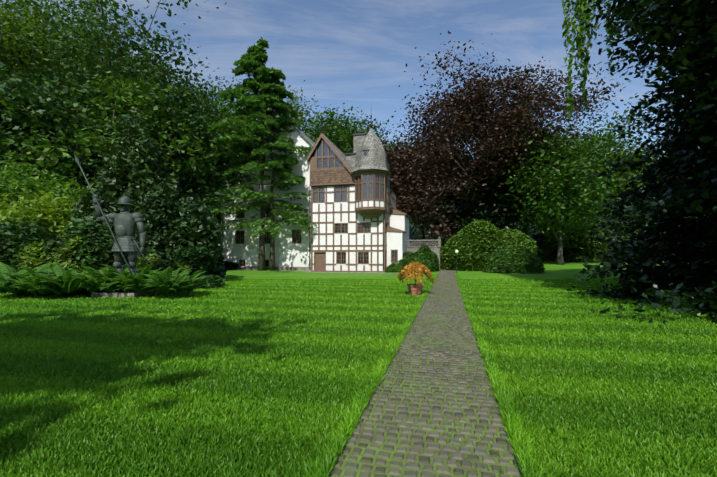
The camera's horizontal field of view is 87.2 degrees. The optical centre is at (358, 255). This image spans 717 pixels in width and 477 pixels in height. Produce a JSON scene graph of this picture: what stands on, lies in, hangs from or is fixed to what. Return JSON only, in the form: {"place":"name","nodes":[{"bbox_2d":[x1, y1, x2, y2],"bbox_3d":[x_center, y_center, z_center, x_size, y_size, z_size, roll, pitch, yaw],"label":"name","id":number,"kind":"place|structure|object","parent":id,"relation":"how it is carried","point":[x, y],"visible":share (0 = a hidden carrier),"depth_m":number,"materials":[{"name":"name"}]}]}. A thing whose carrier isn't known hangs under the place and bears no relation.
{"place":"outdoors","nodes":[
{"label":"outdoors","id":0,"kind":"place"},
{"bbox_2d":[0,0,698,158],"label":"sky","id":1,"kind":"structure","parent":0,"point":[356,53],"materials":[{"name":"blue"}]},
{"bbox_2d":[0,201,716,476],"bbox_3d":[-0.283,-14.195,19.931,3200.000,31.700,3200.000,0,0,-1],"label":"lawn ground","id":2,"kind":"structure","parent":0,"point":[565,270],"depth_m":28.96,"materials":[{"name":"green plant"}]},
{"bbox_2d":[0,186,22,226],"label":"bush","id":3,"kind":"object","parent":2,"relation":"on","point":[6,205],"visible":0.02,"depth_m":23.14,"materials":[{"name":"green plant"}]},
{"bbox_2d":[0,49,43,176],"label":"tree","id":4,"kind":"object","parent":2,"relation":"on","point":[20,72],"depth_m":39.92,"materials":[{"name":"green plant"}]},
{"bbox_2d":[0,219,63,271],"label":"bush bed","id":5,"kind":"object","parent":2,"relation":"on","point":[10,239],"visible":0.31,"depth_m":16.85,"materials":[{"name":"green plant"}]},
{"bbox_2d":[0,0,82,170],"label":"tree","id":6,"kind":"object","parent":2,"relation":"on","point":[3,36],"visible":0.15,"depth_m":41.17,"materials":[{"name":"green plant"}]},
{"bbox_2d":[0,52,84,207],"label":"tree","id":7,"kind":"object","parent":2,"relation":"on","point":[16,139],"visible":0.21,"depth_m":32.64,"materials":[{"name":"green plant"}]},
{"bbox_2d":[0,147,87,215],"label":"bush","id":8,"kind":"object","parent":2,"relation":"on","point":[28,184],"visible":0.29,"depth_m":26.48,"materials":[{"name":"green plant"}]},
{"bbox_2d":[0,176,94,238],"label":"bush","id":9,"kind":"object","parent":2,"relation":"on","point":[26,213],"visible":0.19,"depth_m":22.73,"materials":[{"name":"green plant"}]},
{"bbox_2d":[0,232,102,296],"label":"bush bed","id":10,"kind":"object","parent":2,"relation":"on","point":[60,259],"visible":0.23,"depth_m":16.35,"materials":[{"name":"green plant"}]},
{"bbox_2d":[31,194,88,235],"bbox_3d":[-19.210,-1.468,26.187,8.928,6.273,8.980,0,0,34],"label":"bush","id":11,"kind":"object","parent":2,"relation":"on","point":[55,229],"visible":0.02,"depth_m":23.36,"materials":[{"name":"green plant"}]},
{"bbox_2d":[0,66,132,196],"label":"tree","id":12,"kind":"object","parent":2,"relation":"on","point":[55,97],"visible":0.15,"depth_m":32.81,"materials":[{"name":"green plant"}]},
{"bbox_2d":[0,64,133,199],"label":"tree","id":13,"kind":"object","parent":2,"relation":"on","point":[51,75],"visible":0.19,"depth_m":35.10,"materials":[{"name":"green plant"}]},
{"bbox_2d":[0,0,137,82],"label":"tree","id":14,"kind":"object","parent":2,"relation":"on","point":[20,13],"visible":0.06,"depth_m":56.64,"materials":[{"name":"green plant"}]},
{"bbox_2d":[0,0,146,178],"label":"tree","id":15,"kind":"object","parent":2,"relation":"on","point":[47,11],"visible":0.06,"depth_m":46.18,"materials":[{"name":"green plant"}]},
{"bbox_2d":[60,219,127,292],"bbox_3d":[-12.802,-0.046,18.287,4.924,3.547,3.287,0,0,35],"label":"bush bed","id":16,"kind":"object","parent":2,"relation":"on","point":[98,253],"visible":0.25,"depth_m":17.47,"materials":[{"name":"green plant"}]},
{"bbox_2d":[0,261,211,293],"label":"ferns","id":17,"kind":"object","parent":2,"relation":"on","point":[53,279],"visible":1,"depth_m":14.36,"materials":[{"name":"green plant"}]},
{"bbox_2d":[0,62,217,201],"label":"tree","id":18,"kind":"object","parent":2,"relation":"on","point":[39,149],"visible":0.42,"depth_m":33.49,"materials":[{"name":"green plant"}]},
{"bbox_2d":[0,0,226,201],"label":"tree","id":19,"kind":"object","parent":2,"relation":"on","point":[91,68],"visible":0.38,"depth_m":41.34,"materials":[{"name":"green plant"}]},
{"bbox_2d":[74,154,156,297],"bbox_3d":[-9.964,-1.245,15.373,3.198,5.799,1.387,0,0,7],"label":"knight statue","id":20,"kind":"object","parent":2,"relation":"on","point":[125,222],"visible":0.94,"depth_m":15.11,"materials":[{"name":"grey metal"}]},
{"bbox_2d":[69,181,179,259],"bbox_3d":[-12.687,-1.285,21.089,4.698,6.005,5.298,0,0,-1],"label":"yew bush","id":21,"kind":"object","parent":2,"relation":"on","point":[154,214],"visible":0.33,"depth_m":20.62,"materials":[{"name":"green plant"}]},
{"bbox_2d":[91,108,178,213],"bbox_3d":[-13.051,-3.461,23.605,6.279,10.430,5.832,0,0,-1],"label":"yew bush","id":22,"kind":"object","parent":2,"relation":"on","point":[137,170],"visible":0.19,"depth_m":21.91,"materials":[{"name":"green plant"}]},
{"bbox_2d":[136,254,190,289],"bbox_3d":[-9.377,0.804,17.863,2.950,1.831,2.496,0,0,-1],"label":"bush bed","id":23,"kind":"object","parent":2,"relation":"on","point":[142,264],"visible":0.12,"depth_m":17.70,"materials":[{"name":"green plant"}]},
{"bbox_2d":[99,9,234,193],"bbox_3d":[-27.002,-14.063,52.736,20.647,31.456,23.010,0,0,-1],"label":"tree","id":24,"kind":"object","parent":2,"relation":"on","point":[205,97],"visible":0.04,"depth_m":49.74,"materials":[{"name":"green plant"}]},
{"bbox_2d":[104,65,240,238],"bbox_3d":[-19.256,-8.522,40.538,14.906,20.422,16.233,0,0,31],"label":"tree","id":25,"kind":"object","parent":2,"relation":"on","point":[198,124],"visible":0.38,"depth_m":40.00,"materials":[{"name":"green plant"}]},
{"bbox_2d":[126,64,244,219],"bbox_3d":[-24.343,-12.412,55.500,18.678,28.200,19.421,0,0,-1],"label":"tree","id":26,"kind":"object","parent":2,"relation":"on","point":[204,102],"visible":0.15,"depth_m":54.07,"materials":[{"name":"green plant"}]},
{"bbox_2d":[152,246,225,290],"bbox_3d":[-8.592,0.631,18.557,3.870,2.216,3.263,0,0,-1],"label":"bush bed","id":27,"kind":"object","parent":2,"relation":"on","point":[193,258],"visible":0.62,"depth_m":18.39,"materials":[{"name":"green plant"}]},
{"bbox_2d":[164,195,222,265],"bbox_3d":[-10.143,-0.966,22.037,3.199,5.580,3.963,0,0,36],"label":"yew bush","id":28,"kind":"object","parent":2,"relation":"on","point":[194,226],"visible":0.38,"depth_m":21.55,"materials":[{"name":"green plant"}]},
{"bbox_2d":[178,66,228,206],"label":"tree","id":29,"kind":"object","parent":2,"relation":"on","point":[212,102],"depth_m":68.97,"materials":[{"name":"green plant"}]},
{"bbox_2d":[209,213,226,278],"bbox_3d":[-12.203,-1.715,27.416,5.712,6.832,5.851,0,0,-1],"label":"trunk","id":30,"kind":"object","parent":2,"relation":"on","point":[219,270],"depth_m":26.15,"materials":[{"name":"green plant"}]},
{"bbox_2d":[179,96,270,231],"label":"tree","id":31,"kind":"object","parent":2,"relation":"on","point":[216,178],"visible":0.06,"depth_m":58.60,"materials":[{"name":"green plant"}]},
{"bbox_2d":[190,68,265,208],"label":"tree","id":32,"kind":"object","parent":2,"relation":"on","point":[224,85],"visible":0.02,"depth_m":77.11,"materials":[{"name":"green plant"}]},
{"bbox_2d":[224,261,238,269],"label":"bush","id":33,"kind":"object","parent":2,"relation":"on","point":[229,265],"visible":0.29,"depth_m":44.09,"materials":[{"name":"green plant"}]},
{"bbox_2d":[212,116,272,222],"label":"tree","id":34,"kind":"object","parent":2,"relation":"on","point":[258,138],"depth_m":61.14,"materials":[{"name":"green plant"}]},
{"bbox_2d":[200,37,317,270],"bbox_3d":[-11.290,-11.479,42.435,14.794,26.274,14.825,0,0,-1],"label":"hemlock tree","id":35,"kind":"object","parent":2,"relation":"on","point":[265,87],"visible":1,"depth_m":41.18,"materials":[{"name":"green plant"}]},
{"bbox_2d":[235,80,322,175],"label":"tree","id":36,"kind":"object","parent":2,"relation":"on","point":[296,106],"depth_m":83.15,"materials":[{"name":"green plant"}]},
{"bbox_2d":[274,100,344,146],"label":"tree","id":37,"kind":"object","parent":2,"relation":"on","point":[305,126],"depth_m":70.68,"materials":[{"name":"green plant"}]},
{"bbox_2d":[219,115,440,272],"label":"manor house","id":38,"kind":"structure","parent":2,"relation":"on","point":[359,220],"depth_m":38.48,"materials":[{"name":"paint"}]},
{"bbox_2d":[292,101,386,154],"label":"tree","id":39,"kind":"object","parent":2,"relation":"on","point":[332,127],"visible":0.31,"depth_m":68.73,"materials":[{"name":"green plant"}]},
{"bbox_2d":[302,109,387,148],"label":"tree","id":40,"kind":"object","parent":2,"relation":"on","point":[340,123],"visible":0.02,"depth_m":85.76,"materials":[{"name":"green plant"}]},
{"bbox_2d":[317,113,422,181],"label":"tree","id":41,"kind":"object","parent":2,"relation":"on","point":[363,131],"visible":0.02,"depth_m":67.92,"materials":[{"name":"green plant"}]},
{"bbox_2d":[385,263,402,272],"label":"bush","id":42,"kind":"object","parent":2,"relation":"on","point":[394,268],"depth_m":36.71,"materials":[{"name":"green plant"}]},
{"bbox_2d":[385,133,416,228],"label":"tree","id":43,"kind":"object","parent":2,"relation":"on","point":[400,144],"depth_m":81.47,"materials":[{"name":"green plant"}]},
{"bbox_2d":[391,251,427,269],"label":"bush","id":44,"kind":"object","parent":2,"relation":"on","point":[406,259],"depth_m":37.91,"materials":[{"name":"green plant"}]},
{"bbox_2d":[397,261,434,295],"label":"potted maple","id":45,"kind":"object","parent":2,"relation":"on","point":[414,269],"visible":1,"depth_m":15.45,"materials":[{"name":"plant"}]},
{"bbox_2d":[411,245,439,271],"bbox_3d":[6.973,0.222,40.789,3.601,2.971,4.558,0,0,29],"label":"bush","id":46,"kind":"object","parent":2,"relation":"on","point":[429,257],"depth_m":39.80,"materials":[{"name":"green plant"}]},
{"bbox_2d":[396,147,468,245],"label":"tree","id":47,"kind":"object","parent":2,"relation":"on","point":[423,227],"visible":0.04,"depth_m":68.89,"materials":[{"name":"brown plant"}]},
{"bbox_2d":[379,129,493,245],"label":"copper tree","id":48,"kind":"object","parent":2,"relation":"on","point":[407,186],"visible":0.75,"depth_m":49.98,"materials":[{"name":"brown plant"}]},
{"bbox_2d":[428,236,453,246],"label":"tree","id":49,"kind":"object","parent":2,"relation":"on","point":[444,241],"visible":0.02,"depth_m":55.28,"materials":[{"name":"green plant"}]},
{"bbox_2d":[416,150,475,233],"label":"tree","id":50,"kind":"object","parent":2,"relation":"on","point":[454,202],"depth_m":77.50,"materials":[{"name":"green plant"}]},
{"bbox_2d":[455,250,458,272],"bbox_3d":[9.483,0.530,36.363,0.360,2.250,0.351,0,0,-1],"label":"garden lamp","id":51,"kind":"object","parent":2,"relation":"on","point":[456,251],"visible":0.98,"depth_m":36.35,"materials":[{"name":"white"}]},
{"bbox_2d":[425,172,517,238],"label":"tree","id":52,"kind":"object","parent":2,"relation":"on","point":[465,219],"visible":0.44,"depth_m":56.91,"materials":[{"name":"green plant"}]},
{"bbox_2d":[440,219,537,270],"bbox_3d":[15.068,-1.155,43.526,11.293,5.814,9.346,0,0,-1],"label":"rhododendron bush","id":53,"kind":"object","parent":2,"relation":"on","point":[475,243],"visible":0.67,"depth_m":40.87,"materials":[{"name":"green plant"}]},
{"bbox_2d":[450,187,539,232],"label":"tree","id":54,"kind":"object","parent":2,"relation":"on","point":[488,204],"depth_m":72.99,"materials":[{"name":"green plant"}]},
{"bbox_2d":[379,30,631,220],"bbox_3d":[20.246,-13.303,55.579,35.202,28.325,32.412,0,0,29],"label":"copper beech tree","id":55,"kind":"object","parent":2,"relation":"on","point":[507,123],"visible":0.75,"depth_m":50.43,"materials":[{"name":"brown plant"}]},
{"bbox_2d":[482,244,545,273],"bbox_3d":[15.309,0.270,37.383,5.671,2.822,4.953,0,0,-1],"label":"rhododendron bush","id":56,"kind":"object","parent":2,"relation":"on","point":[517,259],"visible":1,"depth_m":35.86,"materials":[{"name":"green plant"}]},
{"bbox_2d":[480,183,578,258],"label":"tree","id":57,"kind":"object","parent":2,"relation":"on","point":[506,208],"visible":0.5,"depth_m":54.84,"materials":[{"name":"green plant"}]},
{"bbox_2d":[481,114,615,242],"bbox_3d":[30.437,-11.792,66.897,21.959,24.110,20.987,0,0,-1],"label":"tree","id":58,"kind":"object","parent":2,"relation":"on","point":[531,196],"depth_m":64.35,"materials":[{"name":"green plant"}]},
{"bbox_2d":[471,114,638,264],"bbox_3d":[26.881,-9.342,51.549,20.704,21.082,21.236,0,0,-1],"label":"tree","id":59,"kind":"object","parent":2,"relation":"on","point":[570,196],"visible":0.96,"depth_m":48.72,"materials":[{"name":"green plant"}]},
{"bbox_2d":[548,225,590,247],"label":"tree","id":60,"kind":"object","parent":2,"relation":"on","point":[568,237],"visible":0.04,"depth_m":64.53,"materials":[{"name":"green plant"}]},
{"bbox_2d":[544,239,615,261],"bbox_3d":[34.776,-0.940,58.875,10.049,3.879,7.917,0,0,-1],"label":"bush","id":61,"kind":"object","parent":2,"relation":"on","point":[582,251],"visible":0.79,"depth_m":57.02,"materials":[{"name":"green plant"}]},
{"bbox_2d":[523,93,657,254],"bbox_3d":[36.747,-11.153,62.429,24.074,23.302,28.800,0,0,-1],"label":"tree","id":62,"kind":"object","parent":2,"relation":"on","point":[614,155],"visible":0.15,"depth_m":58.61,"materials":[{"name":"green plant"}]},
{"bbox_2d":[590,236,627,253],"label":"bush","id":63,"kind":"object","parent":2,"relation":"on","point":[602,240],"visible":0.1,"depth_m":61.65,"materials":[{"name":"green plant"}]},
{"bbox_2d":[563,0,716,324],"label":"tree","id":64,"kind":"object","parent":2,"relation":"on","point":[690,166],"visible":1,"depth_m":12.70,"materials":[{"name":"green plant"}]},
{"bbox_2d":[562,0,623,122],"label":"willow branches","id":65,"kind":"object","parent":64,"relation":"attached to","point":[579,38],"visible":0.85,"depth_m":18.20,"materials":[{"name":"green plant"}]},
{"bbox_2d":[594,130,685,245],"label":"tree","id":66,"kind":"object","parent":2,"relation":"on","point":[625,176],"visible":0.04,"depth_m":67.85,"materials":[{"name":"green plant"}]},
{"bbox_2d":[328,269,540,476],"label":"cobble path","id":67,"kind":"structure","parent":0,"point":[439,395],"depth_m":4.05,"materials":[{"name":"grey stone"}]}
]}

